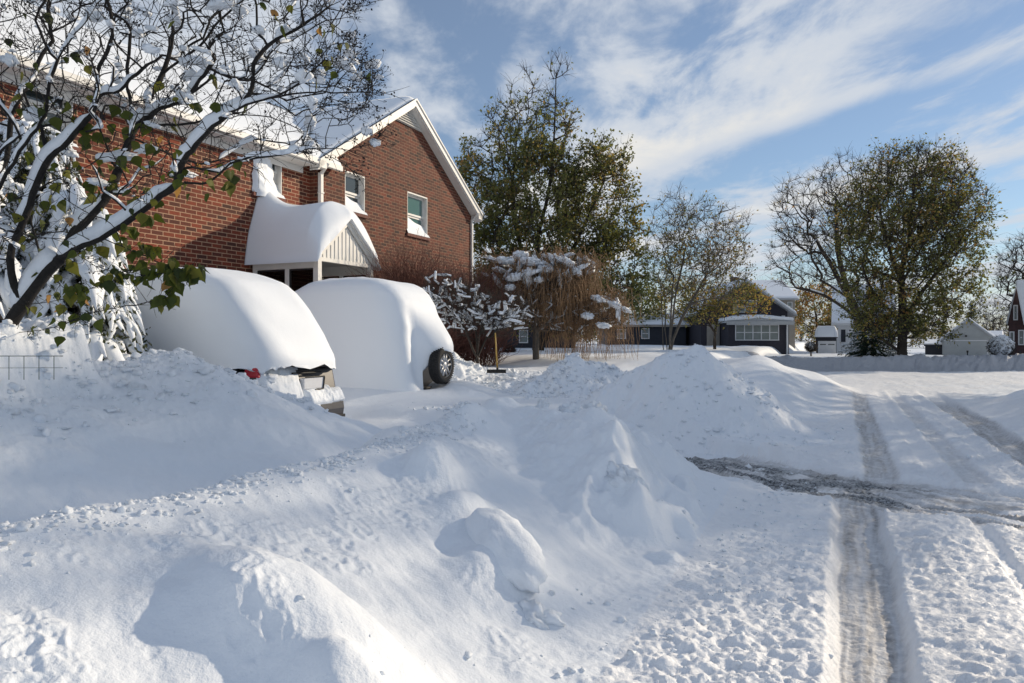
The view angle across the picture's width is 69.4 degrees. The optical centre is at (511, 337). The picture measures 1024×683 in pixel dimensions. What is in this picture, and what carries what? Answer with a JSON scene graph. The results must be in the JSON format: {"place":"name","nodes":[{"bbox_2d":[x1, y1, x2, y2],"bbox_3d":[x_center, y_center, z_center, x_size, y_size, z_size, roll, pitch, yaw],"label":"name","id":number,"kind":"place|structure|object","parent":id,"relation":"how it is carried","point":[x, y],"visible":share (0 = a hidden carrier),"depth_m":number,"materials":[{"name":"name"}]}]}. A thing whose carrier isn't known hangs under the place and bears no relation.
{"place":"outdoors","nodes":[
{"label":"outdoors","id":0,"kind":"place"},
{"bbox_2d":[340,380,577,428],"bbox_3d":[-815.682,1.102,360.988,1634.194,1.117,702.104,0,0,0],"label":"driveway","id":1,"kind":"structure","parent":0,"point":[373,407],"depth_m":13.43,"materials":[{"name":"white snow"}]},
{"bbox_2d":[128,267,344,415],"bbox_3d":[-5.168,0.299,11.879,4.850,2.848,2.093,0,0,24],"label":"parked minivan","id":2,"kind":"object","parent":1,"relation":"on","point":[268,331],"visible":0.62,"depth_m":10.66,"materials":[{"name":"grey paint"}]},
{"bbox_2d":[294,277,454,390],"bbox_3d":[-3.420,0.236,15.472,4.619,2.968,2.176,0,0,24],"label":"parked offroader","id":3,"kind":"object","parent":1,"relation":"on","point":[383,334],"visible":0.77,"depth_m":14.32,"materials":[{"name":"paint"}]},
{"bbox_2d":[25,0,1023,338],"label":"sky","id":4,"kind":"structure","parent":0,"point":[726,98],"materials":[{"name":"blue"}]},
{"bbox_2d":[475,338,1023,457],"bbox_3d":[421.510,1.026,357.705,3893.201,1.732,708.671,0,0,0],"label":"ground","id":5,"kind":"structure","parent":0,"point":[521,359],"depth_m":28.76,"materials":[{"name":"white"}]},
{"bbox_2d":[0,313,383,523],"bbox_3d":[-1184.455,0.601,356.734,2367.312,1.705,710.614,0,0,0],"label":"snow bank","id":6,"kind":"structure","parent":5,"relation":"on","point":[115,457],"depth_m":6.87,"materials":[{"name":"white snow"}]},
{"bbox_2d":[0,170,37,318],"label":"snow laden shrub","id":7,"kind":"object","parent":6,"relation":"on","point":[5,291],"visible":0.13,"depth_m":8.82,"materials":[{"name":"white snow"}]},
{"bbox_2d":[0,119,86,282],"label":"snow laden shrub","id":8,"kind":"object","parent":6,"relation":"on","point":[37,148],"visible":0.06,"depth_m":10.46,"materials":[{"name":"white snow"}]},
{"bbox_2d":[19,183,151,361],"bbox_3d":[-5.558,-0.130,9.654,2.607,3.696,2.328,0,0,29],"label":"snow laden shrub","id":9,"kind":"object","parent":6,"relation":"on","point":[121,338],"visible":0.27,"depth_m":9.30,"materials":[{"name":"white plant"}]},
{"bbox_2d":[0,0,408,346],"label":"snowy branched tree","id":10,"kind":"object","parent":6,"relation":"on","point":[43,266],"visible":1,"depth_m":6.57,"materials":[{"name":"brown plant"}]},
{"bbox_2d":[0,0,482,300],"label":"brick house","id":11,"kind":"structure","parent":5,"relation":"on","point":[292,226],"depth_m":19.08,"materials":[{"name":"red brick"}]},
{"bbox_2d":[20,74,79,153],"bbox_3d":[-8.996,-4.405,14.244,0.335,1.473,1.235,0,0,24],"label":"window","id":12,"kind":"structure","parent":11,"relation":"in","point":[32,99],"depth_m":14.49,"materials":[{"name":"white glass"}]},
{"bbox_2d":[252,145,285,202],"bbox_3d":[-6.516,-4.405,19.685,0.453,1.473,1.276,0,0,24],"label":"window","id":13,"kind":"structure","parent":11,"relation":"in","point":[272,173],"depth_m":19.48,"materials":[{"name":"white glass"}]},
{"bbox_2d":[345,170,368,218],"bbox_3d":[-4.916,-4.397,22.842,0.335,1.317,1.228,0,0,24],"label":"window","id":14,"kind":"structure","parent":11,"relation":"in","point":[354,199],"depth_m":23.02,"materials":[{"name":"white glass"}]},
{"bbox_2d":[406,191,429,240],"bbox_3d":[-3.419,-4.279,26.214,0.335,1.561,1.554,0,0,24],"label":"window","id":15,"kind":"structure","parent":11,"relation":"in","point":[416,204],"depth_m":26.38,"materials":[{"name":"white glass"}]},
{"bbox_2d":[0,397,739,682],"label":"snow bank","id":16,"kind":"structure","parent":5,"relation":"on","point":[455,550],"depth_m":4.24,"materials":[{"name":"white snow"}]},
{"bbox_2d":[346,228,482,356],"bbox_3d":[-2.821,-0.849,20.577,4.117,4.309,4.246,0,0,0],"label":"twiggy bush","id":17,"kind":"object","parent":5,"relation":"on","point":[389,274],"visible":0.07,"depth_m":20.08,"materials":[{"name":"brown plant"}]},
{"bbox_2d":[437,248,531,365],"bbox_3d":[-1.275,-0.680,22.553,3.821,3.969,3.611,0,0,0],"label":"twiggy bush","id":18,"kind":"object","parent":5,"relation":"on","point":[487,353],"visible":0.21,"depth_m":22.08,"materials":[{"name":"brown plant"}]},
{"bbox_2d":[0,314,970,474],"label":"snow clods","id":19,"kind":"object","parent":5,"relation":"on","point":[104,371],"visible":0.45,"depth_m":8.26,"materials":[{"name":"white snow"}]},
{"bbox_2d":[450,351,520,386],"bbox_3d":[-1.272,0.620,17.626,2.969,1.058,2.801,0,0,0],"label":"snow pile","id":20,"kind":"object","parent":5,"relation":"on","point":[459,374],"visible":0.36,"depth_m":17.20,"materials":[{"name":"white"}]},
{"bbox_2d":[416,266,539,362],"bbox_3d":[-0.821,-0.556,17.626,2.981,2.325,1.676,0,0,0],"label":"snowy shrub","id":21,"kind":"object","parent":20,"relation":"on","point":[509,316],"visible":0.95,"depth_m":17.43,"materials":[{"name":"white plant"}]},
{"bbox_2d":[487,326,505,372],"bbox_3d":[-0.356,0.272,16.970,0.440,1.091,0.140,0,0,0],"label":"snow shovel","id":22,"kind":"object","parent":20,"relation":"on","point":[496,370],"visible":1,"depth_m":16.94,"materials":[{"name":"yellow wood"}]},
{"bbox_2d":[501,344,515,352],"bbox_3d":[-0.117,0.565,29.992,0.688,0.672,0.655,0,0,0],"label":"round shrub","id":23,"kind":"object","parent":5,"relation":"on","point":[508,349],"visible":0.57,"depth_m":29.86,"materials":[{"name":"green plant"}]},
{"bbox_2d":[500,310,574,347],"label":"dark outbuilding","id":24,"kind":"structure","parent":5,"relation":"on","point":[525,342],"depth_m":48.00,"materials":[{"name":"brown"}]},
{"bbox_2d":[519,330,527,342],"bbox_3d":[0.746,-0.065,47.954,0.594,0.854,0.088,0,0,0],"label":"window","id":25,"kind":"structure","parent":24,"relation":"in","point":[522,339],"depth_m":47.97,"materials":[{"name":"grey glass"}]},
{"bbox_2d":[467,243,646,361],"bbox_3d":[1.186,-0.659,23.446,5.842,4.634,3.846,0,0,0],"label":"weeping tree","id":26,"kind":"object","parent":5,"relation":"on","point":[560,277],"visible":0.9,"depth_m":22.78,"materials":[{"name":"brown plant"}]},
{"bbox_2d":[454,46,664,350],"bbox_3d":[2.037,-6.419,36.160,10.628,15.473,7.433,0,0,0],"label":"leafy tree","id":27,"kind":"object","parent":5,"relation":"on","point":[575,179],"visible":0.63,"depth_m":35.09,"materials":[{"name":"green plant"}]},
{"bbox_2d":[499,353,627,399],"bbox_3d":[1.111,0.795,16.304,2.687,0.925,3.410,0,0,41],"label":"snow pile","id":28,"kind":"object","parent":5,"relation":"on","point":[585,369],"visible":0.81,"depth_m":15.78,"materials":[{"name":"white"}]},
{"bbox_2d":[602,278,667,333],"bbox_3d":[10.402,-1.928,62.046,5.874,7.060,5.560,0,0,30],"label":"background tree","id":29,"kind":"object","parent":5,"relation":"on","point":[647,310],"visible":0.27,"depth_m":60.88,"materials":[{"name":"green plant"}]},
{"bbox_2d":[599,313,690,345],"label":"dark outbuilding","id":30,"kind":"structure","parent":5,"relation":"on","point":[653,331],"depth_m":60.00,"materials":[{"name":"black"}]},
{"bbox_2d":[617,329,625,338],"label":"window","id":31,"kind":"structure","parent":30,"relation":"in","point":[617,329],"depth_m":59.95,"materials":[{"name":"grey glass"}]},
{"bbox_2d":[641,328,649,338],"bbox_3d":[10.804,-0.324,59.954,0.667,0.870,0.088,0,0,0],"label":"window","id":32,"kind":"structure","parent":30,"relation":"in","point":[643,335],"depth_m":59.98,"materials":[{"name":"grey glass"}]},
{"bbox_2d":[631,178,759,349],"bbox_3d":[10.404,-3.749,42.156,7.399,10.535,5.368,0,0,0],"label":"multi stem tree","id":33,"kind":"object","parent":5,"relation":"on","point":[679,261],"visible":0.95,"depth_m":41.61,"materials":[{"name":"brown plant"}]},
{"bbox_2d":[578,344,833,458],"bbox_3d":[3.573,1.023,13.968,4.712,1.786,4.924,0,0,0],"label":"snow pile","id":34,"kind":"object","parent":5,"relation":"on","point":[717,376],"visible":0.89,"depth_m":12.93,"materials":[{"name":"white"}]},
{"bbox_2d":[646,271,774,348],"bbox_3d":[12.275,-1.531,46.048,8.046,5.464,4.219,0,0,0],"label":"tree","id":35,"kind":"object","parent":5,"relation":"on","point":[702,310],"visible":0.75,"depth_m":45.60,"materials":[{"name":"green plant"}]},
{"bbox_2d":[622,352,833,422],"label":"snow bank","id":36,"kind":"structure","parent":5,"relation":"on","point":[805,395],"depth_m":19.93,"materials":[{"name":"white snow"}]},
{"bbox_2d":[677,277,796,353],"bbox_3d":[17.726,-1.665,59.785,7.715,6.331,11.530,0,0,0],"label":"bungalow","id":37,"kind":"object","parent":5,"relation":"on","point":[736,330],"visible":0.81,"depth_m":54.40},
{"bbox_2d":[707,324,719,345],"bbox_3d":[15.348,0.248,56.455,0.966,2.503,0.070,0,0,0],"label":"door","id":38,"kind":"structure","parent":37,"relation":"in","point":[710,335],"depth_m":56.43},
{"bbox_2d":[733,300,756,312],"bbox_3d":[17.782,-2.378,56.454,1.812,0.958,0.088,0,0,0],"label":"window","id":39,"kind":"structure","parent":37,"relation":"in","point":[743,310],"depth_m":56.47,"materials":[{"name":"grey glass"}]},
{"bbox_2d":[735,325,778,339],"bbox_3d":[18.005,-0.372,54.354,3.224,1.181,0.088,0,0,0],"label":"window","id":40,"kind":"structure","parent":37,"relation":"in","point":[744,332],"depth_m":54.37,"materials":[{"name":"grey glass"}]},
{"bbox_2d":[752,280,798,348],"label":"background house","id":41,"kind":"structure","parent":5,"relation":"on","point":[788,296],"depth_m":72.26,"materials":[{"name":"white"}]},
{"bbox_2d":[795,318,815,341],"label":"thicket","id":42,"kind":"object","parent":5,"relation":"on","point":[801,338],"visible":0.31,"depth_m":104.22,"materials":[{"name":"brown plant"}]},
{"bbox_2d":[804,342,817,355],"bbox_3d":[20.223,0.877,49.996,0.973,1.380,0.955,0,0,0],"label":"round shrub","id":43,"kind":"object","parent":5,"relation":"on","point":[810,347],"visible":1,"depth_m":49.80,"materials":[{"name":"green plant"}]},
{"bbox_2d":[794,281,831,341],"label":"background tree","id":44,"kind":"object","parent":5,"relation":"on","point":[800,309],"visible":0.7,"depth_m":77.53,"materials":[{"name":"yellow plant"}]},
{"bbox_2d":[760,147,877,352],"bbox_3d":[24.222,-6.937,58.215,9.772,16.603,7.432,0,0,0],"label":"bare tree","id":45,"kind":"object","parent":5,"relation":"on","point":[832,269],"visible":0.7,"depth_m":57.83,"materials":[{"name":"brown plant"}]},
{"bbox_2d":[808,312,840,342],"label":"background tree","id":46,"kind":"object","parent":5,"relation":"on","point":[828,323],"visible":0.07,"depth_m":65.96,"materials":[{"name":"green plant"}]},
{"bbox_2d":[815,326,837,352],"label":"garage","id":47,"kind":"structure","parent":5,"relation":"on","point":[826,337],"depth_m":57.90,"materials":[{"name":"white"}]},
{"bbox_2d":[818,341,835,352],"bbox_3d":[24.663,0.837,57.938,1.299,1.126,0.066,0,0,23],"label":"door","id":48,"kind":"structure","parent":47,"relation":"in","point":[826,348],"depth_m":57.92,"materials":[{"name":"white"}]},
{"bbox_2d":[831,284,896,353],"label":"white house","id":49,"kind":"structure","parent":5,"relation":"on","point":[842,325],"depth_m":64.34,"materials":[{"name":"white paint"}]},
{"bbox_2d":[841,330,845,341],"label":"window","id":50,"kind":"structure","parent":49,"relation":"in","point":[843,332],"depth_m":64.17,"materials":[{"name":"black glass"}]},
{"bbox_2d":[837,294,908,356],"bbox_3d":[22.786,-0.711,46.975,4.370,4.993,4.457,0,0,0],"label":"conifer","id":51,"kind":"object","parent":5,"relation":"on","point":[863,348],"visible":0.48,"depth_m":46.60,"materials":[{"name":"green plant"}]},
{"bbox_2d":[746,351,1023,371],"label":"snow bank","id":52,"kind":"structure","parent":5,"relation":"on","point":[920,362],"depth_m":39.65,"materials":[{"name":"white snow"}]},
{"bbox_2d":[896,329,924,347],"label":"thicket","id":53,"kind":"object","parent":5,"relation":"on","point":[911,342],"visible":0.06,"depth_m":103.71,"materials":[{"name":"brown plant"}]},
{"bbox_2d":[818,132,1007,354],"bbox_3d":[23.927,-5.335,44.016,10.096,13.840,8.244,0,0,0],"label":"leafy tree","id":54,"kind":"object","parent":5,"relation":"on","point":[911,216],"visible":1,"depth_m":42.88,"materials":[{"name":"green plant"}]},
{"bbox_2d":[907,321,951,347],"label":"thicket","id":55,"kind":"object","parent":5,"relation":"on","point":[930,337],"visible":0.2,"depth_m":105.35,"materials":[{"name":"brown plant"}]},
{"bbox_2d":[924,339,941,354],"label":"dark shed","id":56,"kind":"structure","parent":5,"relation":"on","point":[931,348],"depth_m":66.17,"materials":[{"name":"black"}]},
{"bbox_2d":[940,318,993,355],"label":"grey garage","id":57,"kind":"structure","parent":5,"relation":"on","point":[977,335],"depth_m":61.90,"materials":[{"name":"grey"}]},
{"bbox_2d":[944,341,986,355],"bbox_3d":[37.975,0.765,62.000,3.107,1.670,0.059,0,0,32],"label":"door","id":58,"kind":"structure","parent":57,"relation":"in","point":[975,347],"depth_m":62.02,"materials":[{"name":"grey"}]},
{"bbox_2d":[966,303,977,322],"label":"conifer","id":59,"kind":"object","parent":5,"relation":"on","point":[970,305],"visible":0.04,"depth_m":74.87,"materials":[{"name":"green plant"}]},
{"bbox_2d":[961,297,1008,333],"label":"bare tree","id":60,"kind":"object","parent":5,"relation":"on","point":[987,320],"visible":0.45,"depth_m":79.77,"materials":[{"name":"brown plant"}]},
{"bbox_2d":[980,321,1007,334],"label":"thicket","id":61,"kind":"object","parent":5,"relation":"on","point":[996,326],"visible":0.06,"depth_m":105.39,"materials":[{"name":"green plant"}]},
{"bbox_2d":[969,389,1023,400],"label":"snow bank","id":62,"kind":"structure","parent":5,"relation":"on","point":[997,393],"depth_m":23.55,"materials":[{"name":"white snow"}]},
{"bbox_2d":[989,331,1003,335],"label":"dark shed","id":63,"kind":"structure","parent":5,"relation":"on","point":[995,333],"depth_m":65.05,"materials":[{"name":"white"}]},
{"bbox_2d":[986,334,1017,355],"bbox_3d":[29.096,0.679,43.980,1.633,1.746,1.638,0,0,39],"label":"round shrub","id":64,"kind":"object","parent":5,"relation":"on","point":[1004,344],"visible":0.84,"depth_m":43.62,"materials":[{"name":"white plant"}]},
{"bbox_2d":[987,229,1023,309],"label":"bare tree","id":65,"kind":"object","parent":5,"relation":"on","point":[1012,268],"visible":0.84,"depth_m":52.34,"materials":[{"name":"brown plant"}]},
{"bbox_2d":[1006,280,1023,354],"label":"red house","id":66,"kind":"structure","parent":5,"relation":"on","point":[1015,320],"depth_m":46.19,"materials":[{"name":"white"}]},
{"bbox_2d":[1009,331,1013,340],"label":"window","id":67,"kind":"structure","parent":66,"relation":"in","point":[1011,333],"depth_m":46.35,"materials":[{"name":"grey glass"}]},
{"bbox_2d":[1013,305,1017,319],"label":"window","id":68,"kind":"structure","parent":66,"relation":"in","point":[1014,306],"depth_m":46.26,"materials":[{"name":"grey glass"}]},
{"bbox_2d":[1018,330,1023,344],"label":"window","id":69,"kind":"structure","parent":66,"relation":"in","point":[1020,332],"depth_m":46.08,"materials":[{"name":"grey glass"}]},
{"bbox_2d":[595,370,1023,682],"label":"road","id":70,"kind":"structure","parent":0,"point":[919,526],"depth_m":6.08,"materials":[{"name":"white snow"}]},
{"bbox_2d":[0,401,842,682],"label":"snow crumbs","id":71,"kind":"object","parent":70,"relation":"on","point":[23,525],"visible":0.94,"depth_m":4.64,"materials":[{"name":"white snow"}]}
]}

